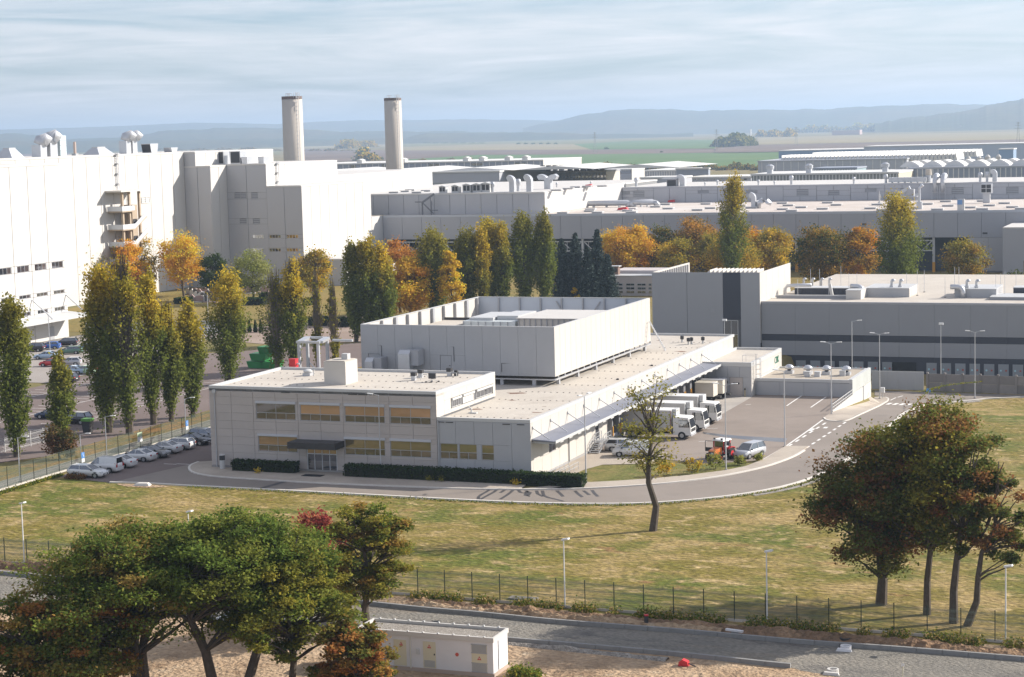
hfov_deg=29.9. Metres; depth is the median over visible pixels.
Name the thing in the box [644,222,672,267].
autumn tree
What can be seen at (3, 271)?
window
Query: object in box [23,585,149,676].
locust tree
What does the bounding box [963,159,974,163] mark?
barrel roof light
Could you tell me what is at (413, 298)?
autumn tree
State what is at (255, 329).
cone shrub
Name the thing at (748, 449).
parked car
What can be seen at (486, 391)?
window
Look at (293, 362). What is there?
fire box
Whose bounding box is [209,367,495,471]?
office building
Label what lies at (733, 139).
copse
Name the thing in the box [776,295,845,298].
plant screen
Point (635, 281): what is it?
flat roofed building
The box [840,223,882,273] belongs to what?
autumn tree
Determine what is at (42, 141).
roof vent
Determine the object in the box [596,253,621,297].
spruce tree
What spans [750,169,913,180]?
hall
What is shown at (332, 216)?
white factory block
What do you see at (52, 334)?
door
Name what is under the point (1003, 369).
dock door
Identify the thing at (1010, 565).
street lamp
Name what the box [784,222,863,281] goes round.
autumn tree
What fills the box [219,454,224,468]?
litter bin
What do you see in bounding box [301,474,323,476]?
door mat
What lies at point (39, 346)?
parked car
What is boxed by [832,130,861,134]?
farmhouse
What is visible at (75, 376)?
parked car
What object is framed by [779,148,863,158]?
hall
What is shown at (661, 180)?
block
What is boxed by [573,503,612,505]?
grass tufts
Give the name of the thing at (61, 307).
window
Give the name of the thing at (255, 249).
window
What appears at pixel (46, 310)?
window
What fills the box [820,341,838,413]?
street lamp
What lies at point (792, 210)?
roof light
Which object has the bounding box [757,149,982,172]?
saw tooth hall
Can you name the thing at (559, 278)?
spruce tree
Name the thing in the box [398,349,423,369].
roof duct
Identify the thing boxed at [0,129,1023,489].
ground
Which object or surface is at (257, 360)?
green skip
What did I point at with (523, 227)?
poplar tree
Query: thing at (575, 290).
golden shrub
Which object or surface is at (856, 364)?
dock door
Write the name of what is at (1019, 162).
barrel roof light
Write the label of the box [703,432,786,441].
wet streak
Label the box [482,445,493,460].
window
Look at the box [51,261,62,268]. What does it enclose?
window
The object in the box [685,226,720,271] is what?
autumn tree
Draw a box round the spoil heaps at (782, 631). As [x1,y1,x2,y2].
[405,597,1023,655]
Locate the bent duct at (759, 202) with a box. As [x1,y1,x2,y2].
[756,198,772,207]
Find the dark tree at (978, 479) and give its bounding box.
[921,420,1018,623]
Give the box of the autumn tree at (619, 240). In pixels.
[593,223,644,267]
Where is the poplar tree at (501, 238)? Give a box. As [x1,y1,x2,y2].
[488,219,515,296]
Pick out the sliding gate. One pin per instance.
(901, 380)
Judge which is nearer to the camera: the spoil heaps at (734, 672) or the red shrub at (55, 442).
the spoil heaps at (734, 672)
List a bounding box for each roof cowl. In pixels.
[410,372,420,380]
[417,369,427,377]
[446,368,457,375]
[516,179,520,190]
[766,164,773,173]
[805,164,812,172]
[881,162,889,171]
[925,169,931,181]
[978,172,982,181]
[985,172,989,181]
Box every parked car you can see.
[27,342,45,351]
[33,351,60,359]
[34,410,68,418]
[39,358,63,366]
[44,341,60,348]
[56,345,82,353]
[59,337,78,345]
[61,372,79,381]
[62,356,82,364]
[67,463,108,478]
[68,365,82,373]
[68,411,92,424]
[72,365,93,374]
[115,454,137,468]
[123,448,157,461]
[132,444,170,458]
[153,440,183,453]
[169,436,195,449]
[174,432,210,445]
[188,427,210,437]
[604,438,629,451]
[733,440,765,458]
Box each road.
[0,575,1023,676]
[119,390,1023,502]
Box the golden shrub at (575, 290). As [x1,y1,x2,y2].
[571,287,580,296]
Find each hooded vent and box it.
[506,175,515,191]
[523,174,532,191]
[537,174,558,188]
[677,174,685,185]
[749,192,755,206]
[990,169,996,181]
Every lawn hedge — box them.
[173,296,193,303]
[243,296,267,304]
[258,292,267,296]
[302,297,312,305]
[307,316,328,325]
[327,316,349,326]
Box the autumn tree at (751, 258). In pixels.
[692,229,767,271]
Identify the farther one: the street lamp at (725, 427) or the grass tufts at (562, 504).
the street lamp at (725, 427)
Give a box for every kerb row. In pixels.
[0,570,1023,660]
[0,602,790,667]
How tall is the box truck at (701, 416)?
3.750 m
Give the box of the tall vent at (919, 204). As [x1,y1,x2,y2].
[916,184,923,208]
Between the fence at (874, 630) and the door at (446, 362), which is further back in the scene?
the door at (446, 362)
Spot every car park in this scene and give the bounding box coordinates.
[0,335,139,382]
[0,343,361,409]
[0,404,207,462]
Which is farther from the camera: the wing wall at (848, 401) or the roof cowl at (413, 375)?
the wing wall at (848, 401)
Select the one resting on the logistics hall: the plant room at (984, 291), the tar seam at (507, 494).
the plant room at (984, 291)
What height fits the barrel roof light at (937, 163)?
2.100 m
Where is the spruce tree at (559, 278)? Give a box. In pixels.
[549,238,571,296]
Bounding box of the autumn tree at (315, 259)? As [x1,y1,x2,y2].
[293,244,337,292]
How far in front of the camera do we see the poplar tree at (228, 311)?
303.59 m
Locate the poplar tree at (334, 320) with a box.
[325,278,342,358]
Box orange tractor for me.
[705,437,734,460]
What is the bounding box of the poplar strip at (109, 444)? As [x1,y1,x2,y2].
[0,367,361,480]
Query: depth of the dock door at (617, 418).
240.98 m
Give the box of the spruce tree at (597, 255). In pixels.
[586,229,616,296]
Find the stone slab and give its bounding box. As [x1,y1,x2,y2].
[133,482,151,485]
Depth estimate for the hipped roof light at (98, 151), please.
484.51 m
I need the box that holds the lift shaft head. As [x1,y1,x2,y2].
[324,353,357,384]
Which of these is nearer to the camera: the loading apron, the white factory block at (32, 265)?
the loading apron
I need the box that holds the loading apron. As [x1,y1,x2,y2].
[620,396,750,439]
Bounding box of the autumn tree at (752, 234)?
[715,221,765,266]
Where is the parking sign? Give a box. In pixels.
[81,452,84,461]
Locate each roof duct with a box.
[365,356,386,368]
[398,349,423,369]
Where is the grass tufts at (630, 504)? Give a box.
[613,502,651,505]
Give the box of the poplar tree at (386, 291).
[371,240,400,319]
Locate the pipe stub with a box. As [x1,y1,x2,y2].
[644,614,648,622]
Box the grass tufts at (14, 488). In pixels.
[0,473,63,494]
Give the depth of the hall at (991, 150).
1420.65 m
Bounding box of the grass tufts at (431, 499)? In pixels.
[412,497,450,501]
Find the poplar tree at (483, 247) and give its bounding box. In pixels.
[470,222,492,296]
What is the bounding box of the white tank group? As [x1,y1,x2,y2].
[981,154,1000,159]
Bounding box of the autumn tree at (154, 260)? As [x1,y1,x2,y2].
[139,236,163,280]
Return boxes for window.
[0,267,10,274]
[16,265,28,272]
[19,294,29,299]
[34,263,45,270]
[36,292,46,296]
[37,309,47,313]
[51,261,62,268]
[54,289,63,293]
[54,306,63,310]
[252,235,263,238]
[253,248,263,251]
[256,403,295,419]
[258,436,297,452]
[269,234,280,237]
[269,248,280,251]
[286,234,297,237]
[286,248,297,251]
[300,405,340,421]
[345,406,384,422]
[345,439,384,455]
[390,407,430,424]
[390,441,431,457]
[440,443,457,458]
[451,398,460,407]
[459,444,476,459]
[462,393,473,403]
[476,387,491,398]
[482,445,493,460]
[549,444,555,452]
[559,175,605,177]
[725,320,738,346]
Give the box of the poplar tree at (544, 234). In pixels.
[530,205,559,296]
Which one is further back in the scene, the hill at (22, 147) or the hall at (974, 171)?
the hill at (22, 147)
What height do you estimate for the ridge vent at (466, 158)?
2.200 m
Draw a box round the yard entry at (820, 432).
[789,418,852,450]
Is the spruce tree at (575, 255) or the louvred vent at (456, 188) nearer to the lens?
the spruce tree at (575, 255)
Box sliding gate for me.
[871,371,923,389]
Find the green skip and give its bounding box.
[246,345,283,368]
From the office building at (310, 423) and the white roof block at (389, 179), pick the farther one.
the white roof block at (389, 179)
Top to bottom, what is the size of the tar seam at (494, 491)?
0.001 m
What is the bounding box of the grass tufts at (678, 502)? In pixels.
[660,499,695,504]
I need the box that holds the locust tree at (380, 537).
[319,498,422,622]
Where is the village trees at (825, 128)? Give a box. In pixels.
[795,122,874,132]
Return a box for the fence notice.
[137,432,142,441]
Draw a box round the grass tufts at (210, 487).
[187,486,232,489]
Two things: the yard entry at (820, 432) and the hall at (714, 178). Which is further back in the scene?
the hall at (714, 178)
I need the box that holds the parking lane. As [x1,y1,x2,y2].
[61,442,211,482]
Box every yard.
[201,317,363,343]
[596,395,847,462]
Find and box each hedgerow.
[139,147,357,150]
[418,157,757,170]
[425,142,662,151]
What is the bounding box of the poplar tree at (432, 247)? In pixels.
[408,221,458,307]
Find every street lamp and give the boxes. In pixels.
[17,436,27,481]
[19,501,25,561]
[41,307,49,348]
[105,415,115,455]
[184,397,194,430]
[367,393,380,463]
[561,537,569,608]
[577,392,591,481]
[713,382,737,469]
[764,549,772,618]
[772,369,784,446]
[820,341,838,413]
[870,332,884,398]
[939,323,942,373]
[965,330,984,397]
[1004,564,1012,639]
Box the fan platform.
[899,186,917,198]
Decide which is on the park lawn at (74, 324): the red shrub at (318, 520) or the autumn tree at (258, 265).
the autumn tree at (258, 265)
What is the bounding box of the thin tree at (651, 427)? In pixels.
[614,372,687,531]
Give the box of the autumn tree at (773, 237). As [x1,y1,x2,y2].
[747,225,797,270]
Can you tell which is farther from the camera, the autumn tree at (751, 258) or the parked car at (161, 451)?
the autumn tree at (751, 258)
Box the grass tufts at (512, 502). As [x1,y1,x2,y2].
[491,501,530,504]
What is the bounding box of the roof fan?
[302,369,313,375]
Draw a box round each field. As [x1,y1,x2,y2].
[69,147,279,154]
[304,144,384,148]
[304,149,724,161]
[403,140,637,146]
[403,144,587,149]
[408,152,778,166]
[575,140,714,148]
[715,139,1023,152]
[757,131,1023,144]
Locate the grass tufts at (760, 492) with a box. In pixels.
[737,489,772,496]
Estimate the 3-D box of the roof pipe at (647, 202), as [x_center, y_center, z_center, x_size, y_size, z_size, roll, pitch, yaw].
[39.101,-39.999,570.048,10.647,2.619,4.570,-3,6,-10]
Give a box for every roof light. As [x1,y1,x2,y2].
[0,148,23,157]
[83,147,113,154]
[786,209,798,211]
[900,160,923,166]
[923,160,945,166]
[941,159,952,163]
[945,160,967,166]
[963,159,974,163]
[967,159,990,165]
[986,158,996,162]
[990,159,1012,165]
[1007,158,1019,162]
[1012,159,1023,164]
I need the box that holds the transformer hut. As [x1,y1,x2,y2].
[358,617,508,676]
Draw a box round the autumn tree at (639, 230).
[617,219,658,267]
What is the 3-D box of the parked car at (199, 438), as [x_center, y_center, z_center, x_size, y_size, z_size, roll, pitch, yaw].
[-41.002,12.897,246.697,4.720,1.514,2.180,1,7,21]
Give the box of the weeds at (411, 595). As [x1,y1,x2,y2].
[9,559,416,598]
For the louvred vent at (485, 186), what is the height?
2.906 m
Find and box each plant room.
[866,283,916,296]
[955,284,1002,297]
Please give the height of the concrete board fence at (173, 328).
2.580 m
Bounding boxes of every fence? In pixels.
[0,368,360,490]
[0,537,1023,643]
[85,321,217,332]
[926,372,1023,393]
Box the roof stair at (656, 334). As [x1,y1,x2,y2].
[649,322,665,349]
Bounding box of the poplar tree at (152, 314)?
[132,265,169,424]
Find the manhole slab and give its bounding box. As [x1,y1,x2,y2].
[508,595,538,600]
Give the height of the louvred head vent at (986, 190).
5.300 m
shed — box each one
[337,161,715,184]
[645,167,701,176]
[675,167,710,175]
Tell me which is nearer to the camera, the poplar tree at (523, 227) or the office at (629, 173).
the poplar tree at (523, 227)
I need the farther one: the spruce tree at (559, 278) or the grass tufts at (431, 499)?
the spruce tree at (559, 278)
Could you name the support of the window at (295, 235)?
in the white factory block at (332, 216)
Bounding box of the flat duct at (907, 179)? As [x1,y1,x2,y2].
[888,177,926,182]
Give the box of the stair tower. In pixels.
[105,189,147,291]
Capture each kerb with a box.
[109,396,1023,504]
[188,450,804,489]
[725,628,742,632]
[823,396,888,421]
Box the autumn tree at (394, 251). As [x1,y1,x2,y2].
[385,235,421,310]
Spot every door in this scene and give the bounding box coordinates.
[50,326,54,339]
[307,449,337,470]
[369,354,378,356]
[393,639,406,665]
[423,641,435,667]
[440,355,451,370]
[498,638,502,668]
[595,424,598,438]
[608,415,620,436]
[678,384,684,392]
[684,380,690,393]
[691,378,696,393]
[730,377,742,395]
[796,360,805,366]
[810,361,819,366]
[825,361,834,366]
[839,361,848,367]
[853,361,863,367]
[868,362,877,370]
[882,362,891,370]
[926,363,936,373]
[941,363,950,373]
[955,363,965,374]
[969,364,979,374]
[984,364,993,375]
[998,364,1008,375]
[1013,365,1022,375]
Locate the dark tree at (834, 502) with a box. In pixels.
[788,418,953,605]
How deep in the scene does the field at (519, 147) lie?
4754.03 m
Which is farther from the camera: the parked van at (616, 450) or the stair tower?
the stair tower
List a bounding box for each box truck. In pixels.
[621,406,695,439]
[639,400,709,431]
[651,393,721,423]
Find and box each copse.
[334,138,379,148]
[351,147,383,160]
[709,132,758,146]
[754,127,797,136]
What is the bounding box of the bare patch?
[118,484,168,486]
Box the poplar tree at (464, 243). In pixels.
[449,225,487,299]
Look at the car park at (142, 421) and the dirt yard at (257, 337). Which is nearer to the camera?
the car park at (142, 421)
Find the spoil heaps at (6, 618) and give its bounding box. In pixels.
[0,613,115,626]
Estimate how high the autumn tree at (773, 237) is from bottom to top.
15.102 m
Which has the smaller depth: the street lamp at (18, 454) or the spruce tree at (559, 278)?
the street lamp at (18, 454)
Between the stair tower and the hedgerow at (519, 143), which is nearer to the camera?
the stair tower
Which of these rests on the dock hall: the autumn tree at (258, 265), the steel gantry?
the steel gantry
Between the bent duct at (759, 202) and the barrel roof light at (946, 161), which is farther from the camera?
the barrel roof light at (946, 161)
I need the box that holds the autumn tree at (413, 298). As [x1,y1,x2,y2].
[393,254,440,313]
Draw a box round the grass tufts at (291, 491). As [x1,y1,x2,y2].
[268,489,313,493]
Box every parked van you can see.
[90,455,123,472]
[612,440,648,456]
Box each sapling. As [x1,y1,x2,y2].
[656,458,676,475]
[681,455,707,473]
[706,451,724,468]
[733,455,746,464]
[752,452,764,460]
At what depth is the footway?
240.20 m
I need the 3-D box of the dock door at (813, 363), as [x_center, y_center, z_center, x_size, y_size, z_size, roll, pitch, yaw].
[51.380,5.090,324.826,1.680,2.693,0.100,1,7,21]
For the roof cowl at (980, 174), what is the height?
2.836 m
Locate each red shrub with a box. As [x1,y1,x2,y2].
[37,423,82,458]
[291,505,346,551]
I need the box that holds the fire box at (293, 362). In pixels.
[288,358,299,366]
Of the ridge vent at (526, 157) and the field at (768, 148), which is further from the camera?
the field at (768, 148)
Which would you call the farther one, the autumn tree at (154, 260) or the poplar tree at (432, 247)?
the autumn tree at (154, 260)
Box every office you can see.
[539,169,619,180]
[613,168,644,179]
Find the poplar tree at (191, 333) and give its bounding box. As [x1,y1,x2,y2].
[173,296,209,416]
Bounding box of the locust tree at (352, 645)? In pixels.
[303,613,401,676]
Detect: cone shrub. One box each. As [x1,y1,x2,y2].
[247,320,251,331]
[253,320,257,331]
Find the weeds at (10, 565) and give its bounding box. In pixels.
[0,560,53,572]
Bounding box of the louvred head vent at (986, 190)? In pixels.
[981,184,992,202]
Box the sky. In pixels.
[0,0,1023,129]
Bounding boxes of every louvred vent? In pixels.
[439,185,448,192]
[451,184,460,192]
[462,183,472,192]
[472,183,481,191]
[481,182,491,191]
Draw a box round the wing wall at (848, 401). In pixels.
[832,390,852,411]
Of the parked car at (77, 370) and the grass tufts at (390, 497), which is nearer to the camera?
the grass tufts at (390, 497)
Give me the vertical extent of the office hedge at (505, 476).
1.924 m
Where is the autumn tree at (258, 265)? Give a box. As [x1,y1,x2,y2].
[229,248,278,296]
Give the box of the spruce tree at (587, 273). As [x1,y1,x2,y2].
[574,246,599,296]
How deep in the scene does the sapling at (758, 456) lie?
223.24 m
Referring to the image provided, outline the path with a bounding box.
[553,450,666,472]
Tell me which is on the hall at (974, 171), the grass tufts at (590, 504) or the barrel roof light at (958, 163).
the barrel roof light at (958, 163)
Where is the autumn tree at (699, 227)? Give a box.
[668,213,720,271]
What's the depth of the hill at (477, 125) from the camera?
13614.90 m
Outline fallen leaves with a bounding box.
[0,426,52,452]
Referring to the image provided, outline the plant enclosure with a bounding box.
[360,297,650,385]
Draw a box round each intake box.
[804,371,810,376]
[814,371,820,376]
[839,370,845,375]
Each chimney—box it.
[281,92,304,160]
[384,95,403,169]
[612,265,620,274]
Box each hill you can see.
[0,119,558,138]
[0,128,575,140]
[0,132,692,153]
[523,104,993,133]
[875,98,1023,132]
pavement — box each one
[190,461,585,487]
[556,446,808,487]
[825,396,886,419]
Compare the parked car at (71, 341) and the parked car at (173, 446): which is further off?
the parked car at (71, 341)
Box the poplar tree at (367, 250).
[352,230,382,329]
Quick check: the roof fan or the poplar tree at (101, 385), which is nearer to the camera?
the roof fan
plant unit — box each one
[794,286,849,294]
[846,287,866,298]
[990,293,1023,299]
[1013,285,1023,292]
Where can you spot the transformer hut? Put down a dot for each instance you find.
(458, 649)
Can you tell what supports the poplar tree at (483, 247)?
on the ground at (786, 359)
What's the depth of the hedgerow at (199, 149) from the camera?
5816.52 m
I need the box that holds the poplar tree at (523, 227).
[507,209,545,296]
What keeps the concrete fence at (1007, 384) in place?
on the lawn at (716, 547)
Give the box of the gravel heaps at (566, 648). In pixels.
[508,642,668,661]
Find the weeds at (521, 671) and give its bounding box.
[503,661,545,676]
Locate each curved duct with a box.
[783,283,811,294]
[828,284,833,294]
[850,284,863,287]
[950,284,965,297]
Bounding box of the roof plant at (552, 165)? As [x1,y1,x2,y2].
[540,165,563,170]
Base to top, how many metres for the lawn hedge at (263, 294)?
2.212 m
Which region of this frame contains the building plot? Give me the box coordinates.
[0,569,1023,676]
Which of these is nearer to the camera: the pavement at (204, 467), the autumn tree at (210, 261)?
the pavement at (204, 467)
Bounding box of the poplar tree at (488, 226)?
[475,214,506,296]
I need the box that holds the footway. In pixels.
[0,420,209,489]
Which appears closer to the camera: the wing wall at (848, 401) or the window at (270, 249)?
the wing wall at (848, 401)
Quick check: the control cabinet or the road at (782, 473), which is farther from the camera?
the control cabinet
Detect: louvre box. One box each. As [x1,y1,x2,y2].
[141,143,157,152]
[164,147,177,151]
[217,151,229,163]
[229,151,246,163]
[241,157,253,163]
[258,156,269,162]
[662,177,678,185]
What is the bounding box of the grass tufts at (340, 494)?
[313,491,371,496]
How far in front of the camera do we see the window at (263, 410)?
225.08 m
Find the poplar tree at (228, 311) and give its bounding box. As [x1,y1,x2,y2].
[200,264,252,380]
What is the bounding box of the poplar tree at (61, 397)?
[42,344,79,439]
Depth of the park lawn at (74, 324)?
453.22 m
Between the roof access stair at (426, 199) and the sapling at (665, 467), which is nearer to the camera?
the sapling at (665, 467)
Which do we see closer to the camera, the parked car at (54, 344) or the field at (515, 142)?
the parked car at (54, 344)
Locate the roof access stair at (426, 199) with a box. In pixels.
[415,193,437,214]
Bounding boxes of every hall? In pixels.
[337,157,581,169]
[371,179,656,214]
[371,198,1023,271]
[437,333,733,471]
[622,177,1023,201]
[692,174,751,181]
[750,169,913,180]
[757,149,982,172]
[761,274,1023,375]
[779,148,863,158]
[813,166,866,170]
[864,142,1023,160]
[908,165,1023,177]
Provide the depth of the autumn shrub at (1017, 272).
407.05 m
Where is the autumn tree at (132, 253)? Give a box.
[111,236,153,290]
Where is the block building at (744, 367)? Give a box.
[703,347,781,396]
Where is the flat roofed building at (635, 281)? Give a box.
[612,268,665,295]
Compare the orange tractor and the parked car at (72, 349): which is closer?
the orange tractor
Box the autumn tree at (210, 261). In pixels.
[193,253,228,293]
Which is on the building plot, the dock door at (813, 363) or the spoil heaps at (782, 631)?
the spoil heaps at (782, 631)
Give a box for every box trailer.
[694,380,721,400]
[700,377,730,398]
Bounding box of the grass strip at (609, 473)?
[579,460,759,481]
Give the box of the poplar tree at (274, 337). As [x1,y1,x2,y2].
[251,267,288,367]
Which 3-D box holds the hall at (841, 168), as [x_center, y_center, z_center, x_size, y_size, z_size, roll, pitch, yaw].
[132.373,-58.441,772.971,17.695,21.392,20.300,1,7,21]
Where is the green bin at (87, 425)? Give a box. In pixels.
[81,418,93,432]
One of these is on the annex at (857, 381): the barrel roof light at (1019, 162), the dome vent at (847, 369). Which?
the dome vent at (847, 369)
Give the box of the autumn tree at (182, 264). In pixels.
[152,228,208,295]
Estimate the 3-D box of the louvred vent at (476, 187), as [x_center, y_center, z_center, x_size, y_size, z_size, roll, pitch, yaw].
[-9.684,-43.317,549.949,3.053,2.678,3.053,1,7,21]
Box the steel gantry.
[296,336,352,367]
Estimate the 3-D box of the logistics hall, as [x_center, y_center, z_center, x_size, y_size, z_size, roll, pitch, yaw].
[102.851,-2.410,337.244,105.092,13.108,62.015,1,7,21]
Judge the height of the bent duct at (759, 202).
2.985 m
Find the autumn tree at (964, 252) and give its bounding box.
[935,235,994,274]
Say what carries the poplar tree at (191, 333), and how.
on the poplar strip at (109, 444)
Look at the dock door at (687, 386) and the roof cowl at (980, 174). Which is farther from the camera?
the roof cowl at (980, 174)
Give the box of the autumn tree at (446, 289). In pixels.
[435,250,466,303]
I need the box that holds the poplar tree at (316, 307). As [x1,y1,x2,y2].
[308,273,325,367]
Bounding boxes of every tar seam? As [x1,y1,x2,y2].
[260,481,283,487]
[477,490,489,498]
[479,490,496,499]
[500,490,513,498]
[541,491,562,500]
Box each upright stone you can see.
[193,295,203,302]
[201,295,209,302]
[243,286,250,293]
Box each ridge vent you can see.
[356,159,364,162]
[463,157,470,160]
[479,156,487,160]
[504,156,512,159]
[522,155,530,159]
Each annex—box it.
[293,249,407,285]
[756,366,870,403]
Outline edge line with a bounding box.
[764,420,822,458]
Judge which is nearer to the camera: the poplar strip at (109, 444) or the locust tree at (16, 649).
the locust tree at (16, 649)
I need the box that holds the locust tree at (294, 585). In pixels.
[209,546,374,676]
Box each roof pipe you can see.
[465,406,477,413]
[587,200,633,207]
[625,199,659,206]
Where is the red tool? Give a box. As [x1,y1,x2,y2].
[678,658,695,666]
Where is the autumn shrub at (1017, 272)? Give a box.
[1004,268,1023,274]
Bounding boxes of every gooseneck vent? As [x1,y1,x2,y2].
[965,279,970,287]
[974,279,979,287]
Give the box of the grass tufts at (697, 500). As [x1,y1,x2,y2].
[696,496,736,501]
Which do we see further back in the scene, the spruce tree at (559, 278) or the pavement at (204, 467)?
the spruce tree at (559, 278)
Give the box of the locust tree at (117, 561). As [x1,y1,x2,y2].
[0,509,222,676]
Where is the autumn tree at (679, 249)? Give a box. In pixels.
[649,234,703,271]
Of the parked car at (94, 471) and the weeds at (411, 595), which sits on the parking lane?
the parked car at (94, 471)
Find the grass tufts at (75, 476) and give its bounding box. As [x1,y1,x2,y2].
[63,471,86,479]
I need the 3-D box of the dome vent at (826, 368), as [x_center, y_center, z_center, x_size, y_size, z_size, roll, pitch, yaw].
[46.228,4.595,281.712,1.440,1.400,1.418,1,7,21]
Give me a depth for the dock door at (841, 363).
322.97 m
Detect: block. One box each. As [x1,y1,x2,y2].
[0,163,85,342]
[114,149,272,165]
[184,165,229,286]
[214,160,337,284]
[266,180,371,283]
[337,169,432,191]
[426,317,468,324]
[640,175,692,182]
[652,262,790,346]
[998,148,1016,158]
[1003,223,1023,274]
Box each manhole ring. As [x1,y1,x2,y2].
[823,667,838,675]
[836,644,851,651]
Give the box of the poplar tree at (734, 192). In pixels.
[714,169,754,268]
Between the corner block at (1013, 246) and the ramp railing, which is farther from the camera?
the corner block at (1013, 246)
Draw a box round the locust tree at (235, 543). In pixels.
[133,503,346,676]
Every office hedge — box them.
[230,458,299,472]
[342,462,586,486]
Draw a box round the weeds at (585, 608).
[413,586,1023,649]
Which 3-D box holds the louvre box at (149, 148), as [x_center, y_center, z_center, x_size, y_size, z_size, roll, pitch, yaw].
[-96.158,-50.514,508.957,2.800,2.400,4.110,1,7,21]
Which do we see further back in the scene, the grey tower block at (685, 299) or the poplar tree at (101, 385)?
the grey tower block at (685, 299)
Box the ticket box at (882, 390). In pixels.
[880,387,884,397]
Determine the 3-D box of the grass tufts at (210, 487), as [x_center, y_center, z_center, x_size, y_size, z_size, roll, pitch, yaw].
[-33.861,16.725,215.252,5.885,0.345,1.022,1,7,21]
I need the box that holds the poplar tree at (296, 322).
[274,255,312,364]
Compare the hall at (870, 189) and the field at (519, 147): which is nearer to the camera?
the hall at (870, 189)
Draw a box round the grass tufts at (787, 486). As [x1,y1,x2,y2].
[773,482,803,490]
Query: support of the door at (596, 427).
in the dock hall
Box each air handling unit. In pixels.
[463,311,535,325]
[516,309,605,326]
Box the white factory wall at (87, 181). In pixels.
[0,152,188,306]
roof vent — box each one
[31,133,51,156]
[46,129,62,156]
[57,135,66,155]
[72,142,78,155]
[119,130,136,153]
[131,130,142,152]
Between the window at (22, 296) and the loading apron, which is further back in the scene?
the window at (22, 296)
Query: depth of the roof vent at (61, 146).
469.66 m
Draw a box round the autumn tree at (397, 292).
[380,269,411,314]
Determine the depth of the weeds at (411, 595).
162.49 m
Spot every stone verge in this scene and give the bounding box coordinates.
[225,488,745,504]
[750,400,980,495]
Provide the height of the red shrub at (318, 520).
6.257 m
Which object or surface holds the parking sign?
on the ground at (786, 359)
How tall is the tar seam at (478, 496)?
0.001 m
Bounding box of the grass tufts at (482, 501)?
[449,499,488,502]
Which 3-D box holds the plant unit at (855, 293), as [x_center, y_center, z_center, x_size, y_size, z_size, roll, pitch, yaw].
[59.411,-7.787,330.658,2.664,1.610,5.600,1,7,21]
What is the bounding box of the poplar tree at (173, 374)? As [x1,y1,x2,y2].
[156,299,187,421]
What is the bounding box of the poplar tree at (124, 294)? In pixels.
[93,246,149,434]
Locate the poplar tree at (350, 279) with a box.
[338,236,366,341]
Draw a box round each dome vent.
[784,364,793,373]
[803,365,812,374]
[822,365,830,374]
[842,366,850,375]
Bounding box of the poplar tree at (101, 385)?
[76,255,135,432]
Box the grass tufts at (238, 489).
[232,488,269,491]
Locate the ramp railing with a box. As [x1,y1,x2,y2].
[548,461,578,471]
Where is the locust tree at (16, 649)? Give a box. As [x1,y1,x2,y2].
[0,590,66,676]
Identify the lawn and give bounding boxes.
[0,389,1023,646]
[67,272,1002,331]
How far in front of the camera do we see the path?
226.44 m
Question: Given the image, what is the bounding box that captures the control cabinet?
[957,199,964,209]
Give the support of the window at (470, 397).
in the office building at (310, 423)
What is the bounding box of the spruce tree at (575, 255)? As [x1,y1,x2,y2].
[561,232,582,296]
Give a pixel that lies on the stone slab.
(143, 484)
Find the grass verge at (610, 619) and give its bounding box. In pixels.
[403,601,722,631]
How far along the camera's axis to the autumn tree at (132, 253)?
473.44 m
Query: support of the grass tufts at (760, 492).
on the lawn at (716, 547)
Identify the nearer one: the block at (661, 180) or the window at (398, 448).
the window at (398, 448)
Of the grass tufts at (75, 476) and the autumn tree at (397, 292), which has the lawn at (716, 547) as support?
the grass tufts at (75, 476)
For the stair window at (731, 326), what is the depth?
328.61 m
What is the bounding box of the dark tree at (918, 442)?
[822,383,1006,614]
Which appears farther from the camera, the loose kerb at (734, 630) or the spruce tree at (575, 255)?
the spruce tree at (575, 255)
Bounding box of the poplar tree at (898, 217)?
[872,188,932,273]
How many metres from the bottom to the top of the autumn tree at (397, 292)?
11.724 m
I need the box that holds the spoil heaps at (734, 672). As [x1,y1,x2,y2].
[633,668,743,676]
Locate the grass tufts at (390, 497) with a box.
[369,495,411,499]
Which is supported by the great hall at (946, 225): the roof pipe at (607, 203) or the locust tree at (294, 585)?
the roof pipe at (607, 203)
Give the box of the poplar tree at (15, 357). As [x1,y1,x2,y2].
[0,291,35,457]
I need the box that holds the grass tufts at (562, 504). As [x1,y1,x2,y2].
[531,502,571,505]
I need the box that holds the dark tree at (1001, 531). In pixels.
[963,461,1023,626]
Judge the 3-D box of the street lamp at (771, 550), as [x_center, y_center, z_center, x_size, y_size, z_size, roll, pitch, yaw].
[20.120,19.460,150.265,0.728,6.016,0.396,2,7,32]
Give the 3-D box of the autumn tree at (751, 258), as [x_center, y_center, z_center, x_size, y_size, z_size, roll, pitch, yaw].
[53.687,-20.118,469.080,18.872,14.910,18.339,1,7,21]

